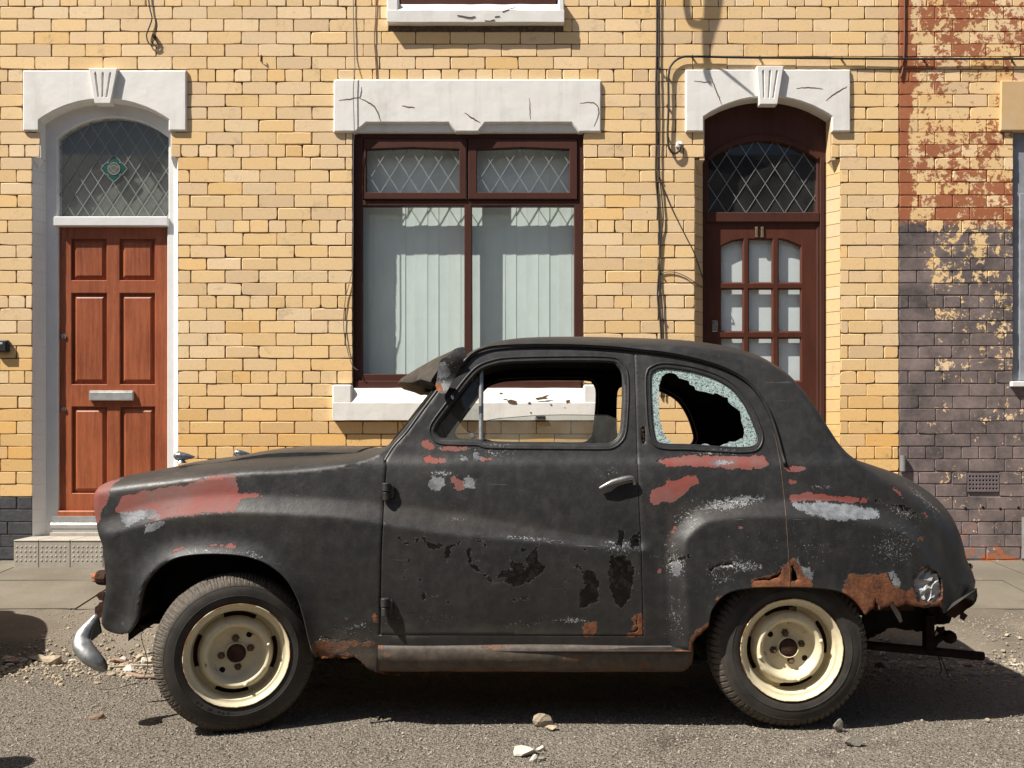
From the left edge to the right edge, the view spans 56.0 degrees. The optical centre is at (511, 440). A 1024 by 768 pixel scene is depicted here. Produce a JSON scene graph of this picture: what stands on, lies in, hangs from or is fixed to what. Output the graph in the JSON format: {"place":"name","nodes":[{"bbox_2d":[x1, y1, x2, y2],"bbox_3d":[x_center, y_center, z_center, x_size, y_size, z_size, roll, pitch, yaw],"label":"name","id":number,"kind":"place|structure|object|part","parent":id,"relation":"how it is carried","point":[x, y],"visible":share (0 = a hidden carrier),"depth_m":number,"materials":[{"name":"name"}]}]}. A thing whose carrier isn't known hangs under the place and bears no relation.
{"place":"outdoors","nodes":[
{"label":"outdoors","id":0,"kind":"place"},
{"bbox_2d":[0,659,1023,767],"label":"road","id":1,"kind":"structure","parent":0,"point":[995,744],"depth_m":3.58,"materials":[{"name":"grey asphalt"}]},
{"bbox_2d":[1,655,14,659],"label":"stone","id":2,"kind":"object","parent":1,"relation":"on","point":[6,657],"visible":0.62,"depth_m":4.61,"materials":[{"name":"stone"}]},
{"bbox_2d":[2,659,19,663],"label":"stone","id":3,"kind":"object","parent":1,"relation":"on","point":[15,661],"visible":0.92,"depth_m":4.55,"materials":[{"name":"brown stone"}]},
{"bbox_2d":[15,663,24,666],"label":"stone","id":4,"kind":"object","parent":1,"relation":"on","point":[20,665],"visible":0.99,"depth_m":4.51,"materials":[{"name":"grey stone"}]},
{"bbox_2d":[41,655,61,665],"bbox_3d":[-2.173,1.039,4.546,0.090,0.046,0.061,0,0,-18],"label":"stone","id":5,"kind":"object","parent":1,"relation":"on","point":[52,660],"visible":0.99,"depth_m":4.53,"materials":[{"name":"beige stone"}]},
{"bbox_2d":[89,712,104,719],"bbox_3d":[-1.576,1.048,3.667,0.059,0.026,0.036,0,0,0],"label":"brick fragment","id":6,"kind":"object","parent":1,"relation":"on","point":[99,716],"visible":1,"depth_m":3.65,"materials":[{"name":"brick"}]},
{"bbox_2d":[107,671,115,675],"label":"stone","id":7,"kind":"object","parent":1,"relation":"on","point":[111,673],"visible":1,"depth_m":4.33,"materials":[{"name":"beige stone"}]},
{"bbox_2d":[109,658,124,663],"bbox_3d":[-1.872,1.048,4.578,0.074,0.027,0.046,0,0,0],"label":"stone","id":8,"kind":"object","parent":1,"relation":"on","point":[117,660],"visible":1,"depth_m":4.56,"materials":[{"name":"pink stone"}]},
{"bbox_2d":[123,665,134,670],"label":"stone","id":9,"kind":"object","parent":1,"relation":"on","point":[129,668],"visible":1,"depth_m":4.41,"materials":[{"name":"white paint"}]},
{"bbox_2d":[109,664,152,667],"bbox_3d":[-1.744,1.048,4.479,0.245,0.011,0.029,0,0,-10],"label":"stick","id":10,"kind":"object","parent":1,"relation":"on","point":[135,665],"visible":0.69,"depth_m":4.48,"materials":[{"name":"wood"}]},
{"bbox_2d":[135,653,144,660],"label":"stone","id":11,"kind":"object","parent":1,"relation":"on","point":[139,656],"visible":0.83,"depth_m":4.62,"materials":[{"name":"beige stone"}]},
{"bbox_2d":[127,672,154,678],"bbox_3d":[-1.620,1.048,4.287,0.229,0.018,0.049,0,0,15],"label":"stick","id":12,"kind":"object","parent":1,"relation":"on","point":[132,674],"visible":0.59,"depth_m":4.27,"materials":[{"name":"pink wood"}]},
{"bbox_2d":[141,657,150,663],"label":"stone","id":13,"kind":"object","parent":1,"relation":"on","point":[143,659],"visible":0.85,"depth_m":4.52,"materials":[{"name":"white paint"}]},
{"bbox_2d":[0,609,1023,660],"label":"dusty kerb edge","id":14,"kind":"object","parent":1,"relation":"on","point":[22,621],"visible":0.2,"depth_m":4.84,"materials":[{"name":"beige concrete"}]},
{"bbox_2d":[28,654,43,659],"bbox_3d":[-2.288,1.046,4.635,0.086,0.033,0.037,0,0,13],"label":"stone","id":15,"kind":"object","parent":14,"relation":"on","point":[36,657],"visible":0.82,"depth_m":4.63,"materials":[{"name":"beige stone"}]},
{"bbox_2d":[0,582,1023,767],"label":"loose grit","id":16,"kind":"object","parent":1,"relation":"on","point":[134,679],"visible":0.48,"depth_m":3.65,"materials":[{"name":"beige gravel"}]},
{"bbox_2d":[0,627,1023,695],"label":"crushed rubble","id":17,"kind":"object","parent":1,"relation":"on","point":[4,668],"visible":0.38,"depth_m":4.48,"materials":[{"name":"stone"}]},
{"bbox_2d":[513,745,537,756],"bbox_3d":[0.046,1.050,3.243,0.085,0.033,0.058,0,0,0],"label":"stone","id":18,"kind":"object","parent":1,"relation":"on","point":[520,750],"visible":1,"depth_m":3.23,"materials":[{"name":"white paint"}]},
{"bbox_2d":[72,337,984,731],"bbox_3d":[0.098,0.315,4.166,3.532,1.499,1.552,0,0,0],"label":"vintage car","id":19,"kind":"object","parent":1,"relation":"on","point":[764,539],"visible":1,"depth_m":3.51,"materials":[{"name":"black paint"}]},
{"bbox_3d":[-0.001,0.181,3.571,0.955,1.062,0.204,0,0,0],"label":"door","id":20,"kind":"part","parent":19,"relation":"part of","materials":[{"name":"black paint"}]},
{"bbox_3d":[-0.001,0.181,4.822,0.955,1.062,0.189,0,0,0],"label":"door","id":21,"kind":"part","parent":19,"relation":"part of","materials":[{"name":"black paint"}]},
{"bbox_2d":[529,754,537,762],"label":"stone","id":22,"kind":"object","parent":1,"relation":"on","point":[533,758],"visible":1,"depth_m":3.17,"materials":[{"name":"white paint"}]},
{"bbox_2d":[536,745,545,750],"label":"stone","id":23,"kind":"object","parent":1,"relation":"on","point":[541,748],"visible":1,"depth_m":3.28,"materials":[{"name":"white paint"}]},
{"bbox_2d":[533,713,553,726],"bbox_3d":[0.115,1.037,3.565,0.078,0.057,0.032,0,0,0],"label":"stone","id":24,"kind":"object","parent":1,"relation":"on","point":[541,720],"visible":0.94,"depth_m":3.55,"materials":[{"name":"beige stone"}]},
{"bbox_2d":[545,725,557,730],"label":"stone","id":25,"kind":"object","parent":1,"relation":"on","point":[550,727],"visible":1,"depth_m":3.51,"materials":[{"name":"beige stone"}]},
{"bbox_2d":[833,718,842,731],"bbox_3d":[1.183,1.034,3.500,0.043,0.050,0.022,0,0,-17],"label":"stone","id":26,"kind":"object","parent":1,"relation":"on","point":[838,725],"visible":1,"depth_m":3.49,"materials":[{"name":"grey stone"}]},
{"bbox_2d":[843,736,863,746],"bbox_3d":[1.182,1.043,3.337,0.065,0.044,0.031,0,0,0],"label":"stone","id":27,"kind":"object","parent":1,"relation":"on","point":[855,741],"visible":1,"depth_m":3.33,"materials":[{"name":"grey stone"}]},
{"bbox_2d":[874,661,889,667],"bbox_3d":[1.730,1.047,4.492,0.074,0.038,0.041,0,0,-14],"label":"stone","id":28,"kind":"object","parent":1,"relation":"on","point":[883,664],"visible":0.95,"depth_m":4.48,"materials":[{"name":"stone"}]},
{"bbox_2d":[947,666,954,670],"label":"stone","id":29,"kind":"object","parent":1,"relation":"on","point":[950,668],"visible":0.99,"depth_m":4.41,"materials":[{"name":"grey stone"}]},
{"bbox_2d":[959,662,971,666],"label":"stone","id":30,"kind":"object","parent":1,"relation":"on","point":[966,664],"visible":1,"depth_m":4.50,"materials":[{"name":"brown stone"}]},
{"bbox_2d":[1012,673,1020,677],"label":"stone","id":31,"kind":"object","parent":1,"relation":"on","point":[1014,675],"visible":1,"depth_m":4.30,"materials":[{"name":"grey stone"}]},
{"bbox_2d":[0,560,1023,609],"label":"pavement","id":32,"kind":"structure","parent":0,"point":[29,587],"depth_m":5.75,"materials":[{"name":"grey concrete"}]},
{"bbox_2d":[14,536,103,567],"bbox_3d":[-2.755,0.744,6.439,0.987,0.189,0.323,0,0,0],"label":"door step","id":33,"kind":"object","parent":32,"relation":"on","point":[65,551],"depth_m":6.28,"materials":[{"name":"beige tile"}]},
{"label":"ground","id":34,"kind":"structure","parent":0,"visible":0},
{"bbox_2d":[0,0,898,560],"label":"terraced house","id":35,"kind":"structure","parent":34,"relation":"on","point":[202,206],"depth_m":6.50,"materials":[{"name":"brick"}]},
{"bbox_2d":[0,340,9,352],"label":"key safe","id":36,"kind":"object","parent":35,"relation":"attached to","point":[4,346],"visible":1,"depth_m":6.47,"materials":[{"name":"black plastic"}]},
{"bbox_2d":[46,104,173,535],"bbox_3d":[-2.716,-0.740,6.610,0.955,3.219,0.180,0,0,0],"label":"front door","id":37,"kind":"structure","parent":35,"relation":"in","point":[110,253],"depth_m":6.60,"materials":[{"name":"brown wood"}]},
{"bbox_2d":[146,0,157,46],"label":"wall cable","id":38,"kind":"object","parent":35,"relation":"attached to","point":[153,45],"depth_m":6.48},
{"bbox_2d":[343,0,357,369],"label":"wall cable","id":39,"kind":"object","parent":35,"relation":"attached to","point":[353,182],"depth_m":6.49,"materials":[{"name":"beige plastic"}]},
{"bbox_2d":[374,0,376,78],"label":"wall cable","id":40,"kind":"object","parent":35,"relation":"attached to","point":[374,39],"depth_m":6.49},
{"bbox_2d":[354,134,582,387],"bbox_3d":[-0.283,-1.276,6.595,1.696,1.944,0.150,0,0,0],"label":"window frame","id":41,"kind":"structure","parent":35,"relation":"in","point":[471,242],"depth_m":6.65,"materials":[{"name":"brown wood"}]},
{"bbox_2d":[400,0,557,4],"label":"window frame","id":42,"kind":"structure","parent":35,"relation":"in","point":[467,2],"depth_m":6.51,"materials":[{"name":"white paint"}]},
{"bbox_2d":[655,0,661,397],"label":"wall cable","id":43,"kind":"object","parent":35,"relation":"attached to","point":[655,171],"depth_m":6.49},
{"bbox_2d":[658,0,664,397],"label":"wall cable","id":44,"kind":"object","parent":35,"relation":"attached to","point":[659,177],"depth_m":6.48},
{"bbox_2d":[658,271,702,295],"bbox_3d":[1.146,-1.056,6.499,0.324,0.168,0.051,0,0,-10],"label":"wall cable","id":45,"kind":"object","parent":35,"relation":"attached to","point":[680,274],"depth_m":6.49,"materials":[{"name":"beige plastic"}]},
{"bbox_2d":[661,183,702,278],"bbox_3d":[1.152,-1.425,6.497,0.315,0.659,0.053,0,0,-11],"label":"wall cable","id":46,"kind":"object","parent":35,"relation":"attached to","point":[683,232],"depth_m":6.49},
{"bbox_2d":[702,103,825,422],"bbox_3d":[1.724,-0.746,6.626,0.877,3.233,0.084,0,0,0],"label":"front door","id":47,"kind":"structure","parent":35,"relation":"in","point":[764,287],"depth_m":6.60,"materials":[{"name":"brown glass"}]},
{"bbox_2d":[666,55,1023,154],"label":"wall cable","id":48,"kind":"object","parent":35,"relation":"attached to","point":[747,57],"depth_m":6.47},
{"bbox_2d":[899,0,1023,560],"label":"painted house","id":49,"kind":"structure","parent":34,"relation":"on","point":[961,291],"depth_m":6.50,"materials":[{"name":"brick"}]},
{"bbox_2d":[900,0,905,78],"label":"wall cable","id":50,"kind":"object","parent":49,"relation":"attached to","point":[904,38],"depth_m":6.49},
{"bbox_2d":[1013,133,1023,380],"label":"window frame","id":51,"kind":"structure","parent":49,"relation":"in","point":[1018,138],"depth_m":6.53,"materials":[{"name":"grey paint"}]}
]}

